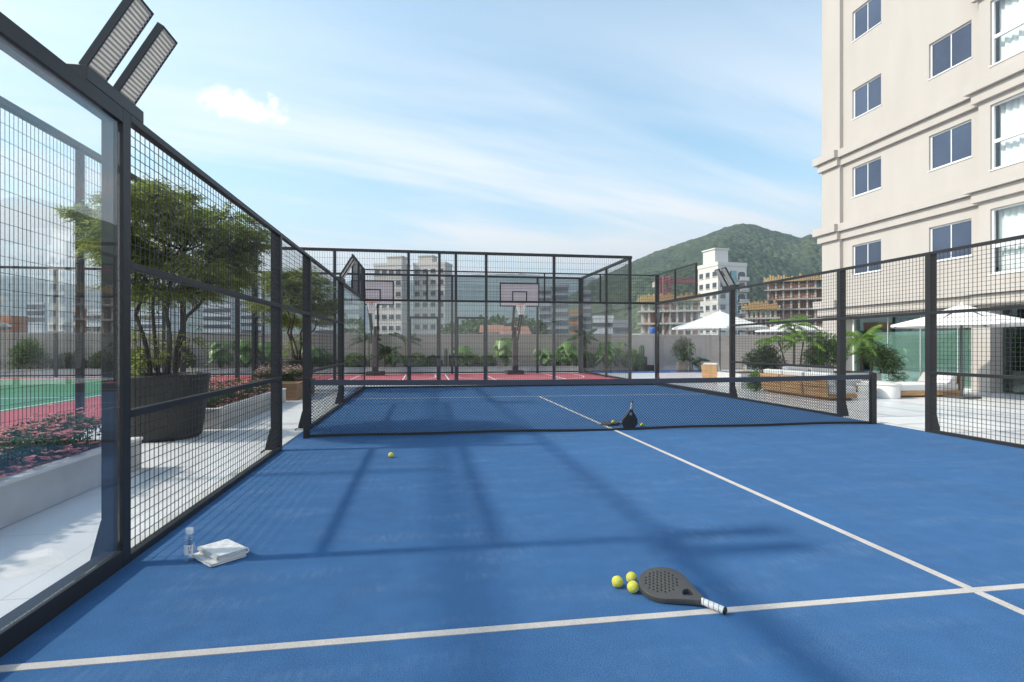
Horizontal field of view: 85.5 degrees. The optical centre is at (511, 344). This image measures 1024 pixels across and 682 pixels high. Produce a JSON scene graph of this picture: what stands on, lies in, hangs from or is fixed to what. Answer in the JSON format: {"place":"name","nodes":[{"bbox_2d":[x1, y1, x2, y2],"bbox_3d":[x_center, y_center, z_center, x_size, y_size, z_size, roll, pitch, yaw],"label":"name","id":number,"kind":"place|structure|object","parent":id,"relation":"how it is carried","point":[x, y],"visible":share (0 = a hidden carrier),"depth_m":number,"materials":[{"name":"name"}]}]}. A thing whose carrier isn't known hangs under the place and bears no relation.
{"place":"outdoors","nodes":[
{"label":"outdoors","id":0,"kind":"place"},
{"bbox_2d":[1,316,28,332],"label":"tower block","id":1,"kind":"structure","parent":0,"point":[11,324],"depth_m":118.75,"materials":[{"name":"brown"}]},
{"bbox_2d":[27,302,51,332],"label":"tower block","id":2,"kind":"structure","parent":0,"point":[40,317],"depth_m":257.76,"materials":[{"name":"grey"}]},
{"bbox_2d":[48,322,71,332],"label":"tower block","id":3,"kind":"structure","parent":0,"point":[63,327],"depth_m":119.09,"materials":[{"name":"grey concrete"}]},
{"bbox_2d":[87,309,100,332],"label":"tower block","id":4,"kind":"structure","parent":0,"point":[99,320],"depth_m":148.24,"materials":[{"name":"grey"}]},
{"bbox_2d":[137,311,179,332],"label":"tower block","id":5,"kind":"structure","parent":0,"point":[145,325],"depth_m":186.99,"materials":[{"name":"grey"}]},
{"bbox_2d":[205,304,240,332],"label":"tower block","id":6,"kind":"structure","parent":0,"point":[225,318],"depth_m":206.69,"materials":[{"name":"grey"}]},
{"bbox_2d":[240,297,268,332],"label":"tower block","id":7,"kind":"structure","parent":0,"point":[251,319],"depth_m":227.19,"materials":[{"name":"grey"}]},
{"bbox_2d":[1,274,596,333],"bbox_3d":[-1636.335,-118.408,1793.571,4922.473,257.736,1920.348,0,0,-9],"label":"distant hill","id":8,"kind":"structure","parent":0,"point":[508,310],"depth_m":1571.98,"materials":[{"name":"green plant"}]},
{"bbox_2d":[1,373,617,430],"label":"sport court","id":9,"kind":"object","parent":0,"point":[90,402],"visible":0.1,"depth_m":24.05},
{"bbox_2d":[1,377,215,411],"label":"green court","id":10,"kind":"object","parent":9,"relation":"on","point":[89,386],"visible":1,"depth_m":17.28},
{"bbox_2d":[0,96,253,433],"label":"cage fence","id":11,"kind":"object","parent":9,"relation":"on","point":[81,150],"visible":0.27,"depth_m":9.44,"materials":[{"name":"grey metal"}]},
{"bbox_2d":[1,266,579,376],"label":"cage fence","id":12,"kind":"object","parent":9,"relation":"on","point":[56,348],"visible":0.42,"depth_m":27.35,"materials":[{"name":"grey metal"}]},
{"bbox_2d":[1,373,583,410],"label":"sport lines","id":13,"kind":"object","parent":9,"relation":"on","point":[329,379],"visible":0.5,"depth_m":23.23,"materials":[{"name":"white paint"}]},
{"bbox_2d":[356,280,393,375],"bbox_3d":[-6.418,-0.741,25.763,1.900,4.378,2.499,0,0,-9],"label":"basketball hoop","id":14,"kind":"object","parent":9,"relation":"on","point":[386,293],"visible":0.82,"depth_m":25.24,"materials":[{"name":"grey"}]},
{"bbox_2d":[255,247,631,379],"bbox_3d":[-2.265,-1.040,20.964,14.200,5.000,0.140,0,0,-9],"label":"cage fence","id":15,"kind":"object","parent":9,"relation":"on","point":[456,355],"visible":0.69,"depth_m":21.07,"materials":[{"name":"grey metal"}]},
{"bbox_2d":[500,283,537,374],"bbox_3d":[0.258,-0.741,26.823,1.900,4.378,2.499,0,0,-9],"label":"basketball hoop","id":16,"kind":"object","parent":9,"relation":"on","point":[525,295],"visible":0.85,"depth_m":26.27,"materials":[{"name":"grey"}]},
{"bbox_2d":[581,259,627,378],"bbox_3d":[4.196,-1.040,25.549,0.120,5.000,6.950,0,0,-9],"label":"cage fence","id":17,"kind":"object","parent":9,"relation":"on","point":[585,367],"visible":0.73,"depth_m":26.21,"materials":[{"name":"grey metal"}]},
{"bbox_2d":[315,299,337,332],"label":"tower block","id":18,"kind":"structure","parent":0,"point":[316,330],"depth_m":187.90,"materials":[{"name":"grey"}]},
{"bbox_2d":[373,256,406,333],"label":"tower block","id":19,"kind":"structure","parent":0,"point":[388,316],"depth_m":147.57,"materials":[{"name":"grey concrete"}]},
{"bbox_2d":[0,0,821,288],"label":"sky","id":20,"kind":"structure","parent":0,"point":[637,129],"materials":[{"name":"blue"}]},
{"bbox_2d":[413,255,452,333],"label":"tower block","id":21,"kind":"structure","parent":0,"point":[429,262],"depth_m":149.63,"materials":[{"name":"grey concrete"}]},
{"bbox_2d":[479,325,503,333],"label":"house","id":22,"kind":"structure","parent":0,"point":[494,329],"depth_m":93.54,"materials":[{"name":"ceramic"}]},
{"bbox_2d":[0,385,1023,681],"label":"padel court","id":23,"kind":"object","parent":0,"point":[342,537],"visible":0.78,"depth_m":3.75,"materials":[{"name":"blue rubber"}]},
{"bbox_2d":[0,12,364,657],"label":"padel fence","id":24,"kind":"object","parent":23,"relation":"on","point":[113,551],"visible":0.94,"depth_m":4.03,"materials":[{"name":"metal"}]},
{"bbox_2d":[66,0,177,123],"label":"floodlight","id":25,"kind":"object","parent":24,"relation":"on","point":[104,55],"visible":0.92,"depth_m":3.44,"materials":[{"name":"black metal"}]},
{"bbox_2d":[337,257,354,281],"bbox_3d":[-4.027,-1.824,13.445,0.382,0.566,0.660,0,0,-9],"label":"floodlight","id":26,"kind":"object","parent":24,"relation":"attached to","point":[346,268],"visible":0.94,"depth_m":13.28,"materials":[{"name":"black metal"}]},
{"bbox_2d":[184,527,194,561],"bbox_3d":[-2.165,1.337,3.720,0.066,0.217,0.070,0,0,-9],"label":"water bottle","id":27,"kind":"object","parent":23,"relation":"on","point":[188,549],"visible":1,"depth_m":3.70,"materials":[{"name":"clear plastic"}]},
{"bbox_2d":[190,539,248,566],"bbox_3d":[-1.993,1.413,3.781,0.300,0.063,0.264,0,0,38],"label":"folded towel","id":28,"kind":"object","parent":23,"relation":"on","point":[219,552],"visible":1,"depth_m":3.73,"materials":[{"name":"white fabric"}]},
{"bbox_2d":[365,269,654,387],"bbox_3d":[0.134,-0.548,19.310,10.180,3.984,0.100,0,0,-9],"label":"padel fence","id":29,"kind":"object","parent":23,"relation":"on","point":[512,291],"visible":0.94,"depth_m":19.28,"materials":[{"name":"metal"}]},
{"bbox_2d":[0,394,1023,672],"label":"court lines","id":30,"kind":"object","parent":23,"relation":"on","point":[964,588],"visible":0.9,"depth_m":2.89,"materials":[{"name":"white paint"}]},
{"bbox_2d":[131,404,924,547],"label":"kerb","id":31,"kind":"structure","parent":23,"relation":"on","point":[285,440],"depth_m":5.72,"materials":[{"name":"concrete"}]},
{"bbox_2d":[303,372,876,438],"bbox_3d":[1.715,0.978,9.385,10.020,0.947,0.090,0,0,-9],"label":"padel net","id":32,"kind":"object","parent":23,"relation":"on","point":[871,377],"visible":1,"depth_m":9.32,"materials":[{"name":"black nylon netting"},{"name":"steel"}]},
{"bbox_2d":[622,401,637,427],"bbox_3d":[2.035,1.215,9.525,0.278,0.513,0.042,2,14,-9],"label":"padel racket","id":33,"kind":"object","parent":23,"relation":"on","point":[627,418],"visible":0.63,"depth_m":9.52,"materials":[{"name":"black plastic"}]},
{"bbox_2d":[627,580,638,592],"bbox_3d":[0.706,1.413,3.236,0.067,0.067,0.067,0,0,-37],"label":"padel ball","id":34,"kind":"object","parent":23,"relation":"on","point":[632,586],"visible":1,"depth_m":3.21,"materials":[{"name":"yellow fabric"}]},
{"bbox_2d":[638,567,726,614],"bbox_3d":[0.962,1.402,3.141,0.513,0.042,0.278,7,19,44],"label":"padel racket","id":35,"kind":"object","parent":23,"relation":"on","point":[664,585],"visible":1,"depth_m":3.15,"materials":[{"name":"dark grey carbon fibre composite"},{"name":"white grip tape"}]},
{"bbox_2d":[655,235,1023,448],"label":"padel fence","id":36,"kind":"object","parent":23,"relation":"on","point":[931,312],"visible":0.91,"depth_m":9.71,"materials":[{"name":"metal"}]},
{"bbox_2d":[714,267,738,289],"bbox_3d":[5.879,-1.824,15.200,0.382,0.566,0.660,0,0,-9],"label":"floodlight","id":37,"kind":"object","parent":36,"relation":"on","point":[728,277],"visible":0.98,"depth_m":15.15,"materials":[{"name":"black metal"}]},
{"bbox_2d":[0,369,1023,617],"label":"terrace paving","id":38,"kind":"structure","parent":0,"point":[40,551],"depth_m":6.22,"materials":[{"name":"white tile"}]},
{"bbox_2d":[0,437,142,528],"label":"stone planter","id":39,"kind":"object","parent":38,"relation":"on","point":[35,488],"visible":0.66,"depth_m":5.05,"materials":[{"name":"stone"}]},
{"bbox_2d":[0,404,100,477],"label":"flower bed","id":40,"kind":"object","parent":39,"relation":"in","point":[14,437],"visible":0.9,"depth_m":5.49,"materials":[{"name":"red plant"}]},
{"bbox_2d":[131,372,209,440],"bbox_3d":[-5.538,0.950,8.801,1.320,0.980,1.320,0,0,-9],"label":"planter pot","id":41,"kind":"object","parent":38,"relation":"on","point":[145,401],"visible":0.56,"depth_m":8.33,"materials":[{"name":"black concrete"}]},
{"bbox_2d":[50,173,269,375],"bbox_3d":[-5.275,-0.947,8.794,3.028,3.287,3.138,0,0,35],"label":"potted tree","id":42,"kind":"object","parent":41,"relation":"in","point":[85,214],"visible":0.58,"depth_m":8.39,"materials":[{"name":"green plant"}]},
{"bbox_2d":[203,388,285,428],"bbox_3d":[-6.333,1.285,11.828,1.800,0.350,4.650,0,0,-9],"label":"stone planter","id":43,"kind":"object","parent":38,"relation":"on","point":[234,413],"visible":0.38,"depth_m":10.51,"materials":[{"name":"stone"}]},
{"bbox_2d":[206,377,269,407],"bbox_3d":[-6.312,0.939,11.828,1.607,0.522,4.404,0,0,-9],"label":"flower bed","id":44,"kind":"object","parent":43,"relation":"in","point":[233,383],"visible":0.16,"depth_m":11.85,"materials":[{"name":"green plant"}]},
{"bbox_2d":[238,378,313,400],"bbox_3d":[-6.640,1.235,15.678,1.600,0.450,2.450,0,0,-9],"label":"timber planter","id":45,"kind":"object","parent":38,"relation":"on","point":[293,390],"visible":0.24,"depth_m":14.60,"materials":[{"name":"brown wood"}]},
{"bbox_2d":[251,364,301,380],"bbox_3d":[-6.782,0.801,16.138,1.324,0.594,1.269,0,0,-9],"label":"flower bed","id":46,"kind":"object","parent":45,"relation":"in","point":[292,373],"visible":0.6,"depth_m":15.85,"materials":[{"name":"green plant"}]},
{"bbox_2d":[1,366,578,376],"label":"stone planter","id":47,"kind":"object","parent":38,"relation":"on","point":[429,369],"visible":0.17,"depth_m":28.11,"materials":[{"name":"stone"}]},
{"bbox_2d":[7,336,50,368],"bbox_3d":[-22.790,0.470,26.163,1.881,1.848,1.313,0,0,-9],"label":"bush","id":48,"kind":"object","parent":47,"relation":"on","point":[28,357],"visible":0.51,"depth_m":25.99,"materials":[{"name":"green plant"}]},
{"bbox_2d":[48,351,87,368],"bbox_3d":[-21.184,0.820,26.507,1.677,1.122,1.219,0,0,6],"label":"bush","id":49,"kind":"object","parent":47,"relation":"on","point":[63,361],"visible":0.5,"depth_m":26.24,"materials":[{"name":"green plant"}]},
{"bbox_2d":[86,350,100,368],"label":"bush","id":50,"kind":"object","parent":47,"relation":"on","point":[92,361],"visible":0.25,"depth_m":26.39,"materials":[{"name":"green plant"}]},
{"bbox_2d":[205,342,232,367],"bbox_3d":[-14.427,0.495,27.363,1.535,1.428,1.387,0,0,-9],"label":"broad leaf plant","id":51,"kind":"object","parent":47,"relation":"on","point":[225,351],"visible":0.38,"depth_m":27.12,"materials":[{"name":"green plant"}]},
{"bbox_2d":[366,345,401,366],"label":"palm tree","id":52,"kind":"object","parent":47,"relation":"on","point":[387,349],"visible":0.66,"depth_m":28.13,"materials":[{"name":"green plant"}]},
{"bbox_2d":[383,349,404,366],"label":"broad leaf plant","id":53,"kind":"object","parent":47,"relation":"on","point":[391,359],"visible":0.52,"depth_m":28.64,"materials":[{"name":"green plant"}]},
{"bbox_2d":[388,332,421,365],"bbox_3d":[-5.425,0.260,28.883,1.707,1.881,1.960,0,0,12],"label":"palm tree","id":54,"kind":"object","parent":47,"relation":"on","point":[404,339],"visible":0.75,"depth_m":28.84,"materials":[{"name":"green plant"}]},
{"bbox_2d":[403,352,428,366],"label":"bush","id":55,"kind":"object","parent":47,"relation":"on","point":[414,360],"visible":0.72,"depth_m":28.63,"materials":[{"name":"green plant"}]},
{"bbox_2d":[459,351,482,366],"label":"bush","id":56,"kind":"object","parent":47,"relation":"on","point":[463,362],"visible":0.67,"depth_m":29.04,"materials":[{"name":"green plant"}]},
{"bbox_2d":[491,338,518,365],"bbox_3d":[-0.372,0.368,29.549,1.563,1.682,1.567,0,0,-9],"label":"broad leaf plant","id":57,"kind":"object","parent":47,"relation":"in","point":[508,348],"visible":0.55,"depth_m":29.27,"materials":[{"name":"green plant"}]},
{"bbox_2d":[531,348,556,365],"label":"broad leaf plant","id":58,"kind":"object","parent":47,"relation":"on","point":[546,352],"visible":0.46,"depth_m":29.80,"materials":[{"name":"green plant"}]},
{"bbox_2d":[556,342,578,365],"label":"broad leaf plant","id":59,"kind":"object","parent":47,"relation":"on","point":[563,347],"visible":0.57,"depth_m":29.71,"materials":[{"name":"green plant"}]},
{"bbox_2d":[282,359,313,377],"bbox_3d":[-6.831,0.950,17.647,1.000,0.980,1.000,0,0,-9],"label":"planter pot","id":60,"kind":"object","parent":38,"relation":"on","point":[286,362],"visible":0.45,"depth_m":17.20,"materials":[{"name":"grey concrete"}]},
{"bbox_2d":[240,263,337,359],"bbox_3d":[-6.787,-0.874,17.702,3.182,3.401,3.372,0,0,-9],"label":"potted tree","id":61,"kind":"object","parent":60,"relation":"in","point":[289,323],"visible":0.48,"depth_m":17.27,"materials":[{"name":"green plant"}]},
{"bbox_2d":[1,333,822,370],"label":"perimeter wall","id":62,"kind":"structure","parent":38,"relation":"on","point":[706,347],"depth_m":31.00,"materials":[{"name":"concrete"}]},
{"bbox_2d":[701,363,719,377],"bbox_3d":[8.136,1.083,22.128,0.899,0.754,0.720,0,0,-34],"label":"teak lounge chair","id":63,"kind":"object","parent":38,"relation":"on","point":[710,370],"visible":0.53,"depth_m":21.88,"materials":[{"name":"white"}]},
{"bbox_2d":[672,310,769,371],"bbox_3d":[8.371,0.015,22.300,3.456,2.890,3.456,0,0,-9],"label":"parasol","id":64,"kind":"object","parent":38,"relation":"on","point":[718,321],"visible":0.68,"depth_m":21.69,"materials":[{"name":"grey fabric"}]},
{"bbox_2d":[755,323,822,331],"bbox_3d":[13.773,0.100,27.000,3.357,2.720,3.357,0,0,-9],"label":"parasol","id":65,"kind":"object","parent":38,"relation":"on","point":[776,327],"visible":0.19,"depth_m":26.37,"materials":[{"name":"grey fabric"}]},
{"bbox_2d":[717,371,880,388],"bbox_3d":[10.106,1.204,19.576,5.300,0.512,1.500,0,0,-9],"label":"raised planter","id":66,"kind":"object","parent":38,"relation":"on","point":[722,374],"visible":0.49,"depth_m":19.23,"materials":[{"name":"white concrete"}]},
{"bbox_2d":[740,344,787,371],"bbox_3d":[8.798,0.467,19.274,1.762,1.226,1.203,0,0,-9],"label":"terrace shrub","id":67,"kind":"object","parent":66,"relation":"in","point":[767,357],"visible":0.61,"depth_m":19.17,"materials":[{"name":"green plant"}]},
{"bbox_2d":[753,333,801,363],"bbox_3d":[9.019,0.276,18.877,1.455,1.358,1.463,0,0,16],"label":"palm tree","id":68,"kind":"object","parent":66,"relation":"in","point":[785,337],"visible":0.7,"depth_m":18.79,"materials":[{"name":"green plant"}]},
{"bbox_2d":[768,314,820,363],"bbox_3d":[9.661,-0.074,19.031,1.666,2.050,1.696,0,0,18],"label":"palm tree","id":69,"kind":"object","parent":66,"relation":"on","point":[794,326],"visible":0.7,"depth_m":18.99,"materials":[{"name":"green plant"}]},
{"bbox_2d":[777,327,825,363],"bbox_3d":[10.035,0.169,19.179,1.559,1.567,1.780,0,0,32],"label":"palm tree","id":70,"kind":"object","parent":66,"relation":"on","point":[806,340],"visible":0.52,"depth_m":18.93,"materials":[{"name":"green plant"}]},
{"bbox_2d":[798,331,852,365],"bbox_3d":[10.882,0.257,19.223,1.892,1.523,1.435,0,0,-9],"label":"terrace shrub","id":71,"kind":"object","parent":66,"relation":"in","point":[816,354],"visible":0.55,"depth_m":19.03,"materials":[{"name":"green plant"}]},
{"bbox_2d":[836,325,891,371],"bbox_3d":[12.164,0.120,19.360,2.217,1.661,1.854,0,0,-38],"label":"palm tree","id":72,"kind":"object","parent":66,"relation":"on","point":[863,337],"visible":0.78,"depth_m":19.22,"materials":[{"name":"green plant"}]},
{"bbox_2d":[848,346,903,371],"bbox_3d":[12.510,0.491,19.230,1.255,0.924,1.628,0,0,-25],"label":"palm tree","id":73,"kind":"object","parent":66,"relation":"in","point":[861,348],"visible":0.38,"depth_m":19.25,"materials":[{"name":"green plant"}]},
{"bbox_2d":[862,342,909,381],"bbox_3d":[12.570,0.596,18.617,1.509,1.511,1.172,0,0,-9],"label":"terrace shrub","id":74,"kind":"object","parent":66,"relation":"in","point":[883,352],"visible":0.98,"depth_m":18.49,"materials":[{"name":"green plant"}]},
{"bbox_2d":[760,369,856,399],"bbox_3d":[8.413,1.099,15.926,0.949,0.723,2.860,0,0,-9],"label":"teak sofa","id":75,"kind":"object","parent":38,"relation":"on","point":[786,373],"visible":0.38,"depth_m":15.51,"materials":[{"name":"white"}]},
{"bbox_2d":[782,366,860,390],"bbox_3d":[9.803,1.073,17.655,2.200,0.774,1.100,0,0,-9],"label":"teak sofa","id":76,"kind":"object","parent":38,"relation":"on","point":[804,369],"visible":0.09,"depth_m":17.78,"materials":[{"name":"white"}]},
{"bbox_2d":[877,383,901,398],"bbox_3d":[10.355,1.258,15.262,0.616,0.404,0.616,0,0,-9],"label":"coffee table","id":77,"kind":"object","parent":38,"relation":"on","point":[888,390],"visible":0.9,"depth_m":15.03,"materials":[{"name":"white"}]},
{"bbox_2d":[812,0,1023,392],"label":"apartment building","id":78,"kind":"structure","parent":38,"relation":"on","point":[922,126],"depth_m":19.36,"materials":[{"name":"beige paint"}]},
{"bbox_2d":[851,240,881,275],"bbox_3d":[14.003,-3.423,21.830,0.155,1.235,1.490,0,0,-9],"label":"window","id":79,"kind":"structure","parent":78,"relation":"in","point":[869,252],"depth_m":21.88,"materials":[{"name":"blue glass"}]},
{"bbox_2d":[851,75,881,120],"bbox_3d":[14.003,-9.742,21.830,0.155,1.235,1.490,0,0,-9],"label":"window","id":80,"kind":"structure","parent":78,"relation":"in","point":[867,97],"depth_m":21.88,"materials":[{"name":"blue glass"}]},
{"bbox_2d":[851,0,881,42],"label":"window","id":81,"kind":"structure","parent":78,"relation":"in","point":[867,17],"depth_m":21.88,"materials":[{"name":"blue glass"}]},
{"bbox_2d":[852,157,881,197],"bbox_3d":[14.003,-6.583,21.830,0.155,1.235,1.490,0,0,-9],"label":"window","id":82,"kind":"structure","parent":78,"relation":"in","point":[867,176],"depth_m":21.88,"materials":[{"name":"blue glass"}]},
{"bbox_2d":[928,120,971,171],"bbox_3d":[14.551,-6.583,18.379,0.155,1.235,1.560,0,0,-9],"label":"window","id":83,"kind":"structure","parent":78,"relation":"in","point":[950,146],"depth_m":18.37,"materials":[{"name":"blue glass"}]},
{"bbox_2d":[928,21,971,80],"bbox_3d":[14.551,-9.742,18.379,0.155,1.235,1.560,0,0,-9],"label":"window","id":84,"kind":"structure","parent":78,"relation":"in","point":[953,49],"depth_m":18.37,"materials":[{"name":"blue glass"}]},
{"bbox_2d":[931,219,970,261],"bbox_3d":[14.551,-3.423,18.379,0.155,1.235,1.560,0,0,-9],"label":"window","id":85,"kind":"structure","parent":78,"relation":"in","point":[956,234],"depth_m":18.36,"materials":[{"name":"blue glass"}]},
{"bbox_2d":[989,202,1023,275],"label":"window","id":86,"kind":"structure","parent":78,"relation":"in","point":[1007,221],"depth_m":16.56,"materials":[{"name":"white glass"}]},
{"bbox_2d":[989,92,1023,171],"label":"window","id":87,"kind":"structure","parent":78,"relation":"in","point":[1008,114],"depth_m":16.54,"materials":[{"name":"white glass"}]},
{"bbox_2d":[989,0,1023,67],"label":"window","id":88,"kind":"structure","parent":78,"relation":"in","point":[1007,15],"depth_m":16.57,"materials":[{"name":"white glass"}]},
{"bbox_2d":[895,372,963,396],"bbox_3d":[11.673,1.130,16.079,2.199,0.660,1.100,0,0,-9],"label":"teak daybed","id":89,"kind":"object","parent":38,"relation":"on","point":[912,389],"visible":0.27,"depth_m":15.64,"materials":[{"name":"white fabric"}]},
{"bbox_2d":[891,302,1023,398],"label":"parasol","id":90,"kind":"object","parent":38,"relation":"on","point":[920,322],"visible":0.67,"depth_m":14.97,"materials":[{"name":"grey fabric"}]},
{"bbox_2d":[570,310,578,333],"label":"tower block","id":91,"kind":"structure","parent":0,"point":[572,327],"depth_m":169.09,"materials":[{"name":"brown brick"}]},
{"bbox_2d":[592,315,612,333],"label":"tower block","id":92,"kind":"structure","parent":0,"point":[601,327],"depth_m":148.44,"materials":[{"name":"grey concrete"}]},
{"bbox_2d":[614,320,626,333],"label":"tower block","id":93,"kind":"structure","parent":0,"point":[616,327],"depth_m":138.79,"materials":[{"name":"grey concrete"}]},
{"bbox_2d":[589,370,728,372],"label":"blue floor","id":94,"kind":"structure","parent":0,"point":[660,371],"depth_m":30.28,"materials":[{"name":"blue rubber"}]},
{"bbox_2d":[595,342,617,365],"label":"broad leaf plant","id":95,"kind":"object","parent":94,"relation":"on","point":[601,351],"visible":0.48,"depth_m":30.16,"materials":[{"name":"green plant"}]},
{"bbox_2d":[622,348,641,368],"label":"bush","id":96,"kind":"object","parent":94,"relation":"on","point":[636,359],"visible":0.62,"depth_m":30.81,"materials":[{"name":"green plant"}]},
{"bbox_2d":[632,365,653,370],"bbox_3d":[7.384,1.290,31.193,0.940,0.340,0.900,0,0,-9],"label":"cactus pot","id":97,"kind":"object","parent":94,"relation":"on","point":[644,368],"visible":0.74,"depth_m":30.76,"materials":[{"name":"grey concrete"}]},
{"bbox_2d":[676,361,690,371],"bbox_3d":[9.307,1.168,30.030,0.770,0.560,0.770,0,0,-9],"label":"planter pot","id":98,"kind":"object","parent":94,"relation":"on","point":[682,366],"visible":0.98,"depth_m":29.71,"materials":[{"name":"grey concrete"}]},
{"bbox_2d":[670,337,695,361],"bbox_3d":[9.274,0.238,30.029,1.636,1.464,1.207,0,0,-9],"label":"potted shrub","id":99,"kind":"object","parent":98,"relation":"in","point":[681,345],"visible":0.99,"depth_m":29.93,"materials":[{"name":"green plant"}]},
{"bbox_2d":[675,356,709,371],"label":"palm tree","id":100,"kind":"object","parent":94,"relation":"on","point":[695,362],"visible":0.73,"depth_m":30.75,"materials":[{"name":"green plant"}]},
{"bbox_2d":[637,292,703,334],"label":"unfinished building","id":101,"kind":"structure","parent":0,"point":[670,318],"depth_m":103.48,"materials":[{"name":"grey concrete"}]},
{"bbox_2d":[551,223,821,333],"bbox_3d":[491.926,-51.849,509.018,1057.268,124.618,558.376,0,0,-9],"label":"hill","id":102,"kind":"structure","parent":0,"point":[763,253],"depth_m":387.40,"materials":[{"name":"green plant"}]},
{"bbox_2d":[697,248,748,334],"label":"tower block","id":103,"kind":"structure","parent":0,"point":[713,260],"depth_m":117.34,"materials":[{"name":"grey concrete"}]},
{"bbox_2d":[741,300,779,334],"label":"unfinished building","id":104,"kind":"structure","parent":0,"point":[774,305],"depth_m":97.94,"materials":[{"name":"beige concrete"}]},
{"bbox_2d":[764,274,822,334],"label":"unfinished building","id":105,"kind":"structure","parent":0,"point":[801,310],"depth_m":121.96,"materials":[{"name":"beige concrete"}]},
{"bbox_3d":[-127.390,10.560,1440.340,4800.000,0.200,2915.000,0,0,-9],"label":"ground","id":106,"kind":"structure","parent":0,"visible":0},
{"bbox_2d":[442,314,551,333],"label":"wood","id":107,"kind":"object","parent":106,"relation":"on","point":[493,319],"visible":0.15,"depth_m":105.51,"materials":[{"name":"green plant"}]},
{"bbox_2d":[539,286,551,332],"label":"tower block","id":108,"kind":"structure","parent":106,"relation":"on","point":[545,314],"depth_m":208.76,"materials":[{"name":"grey concrete"}]},
{"bbox_2d":[556,283,567,333],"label":"tower block","id":109,"kind":"structure","parent":106,"relation":"on","point":[563,313],"depth_m":198.16,"materials":[{"name":"grey concrete"}]},
{"bbox_2d":[652,276,697,303],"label":"tower crane","id":110,"kind":"object","parent":106,"relation":"on","point":[670,283],"visible":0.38,"depth_m":135.16,"materials":[{"name":"red metal"}]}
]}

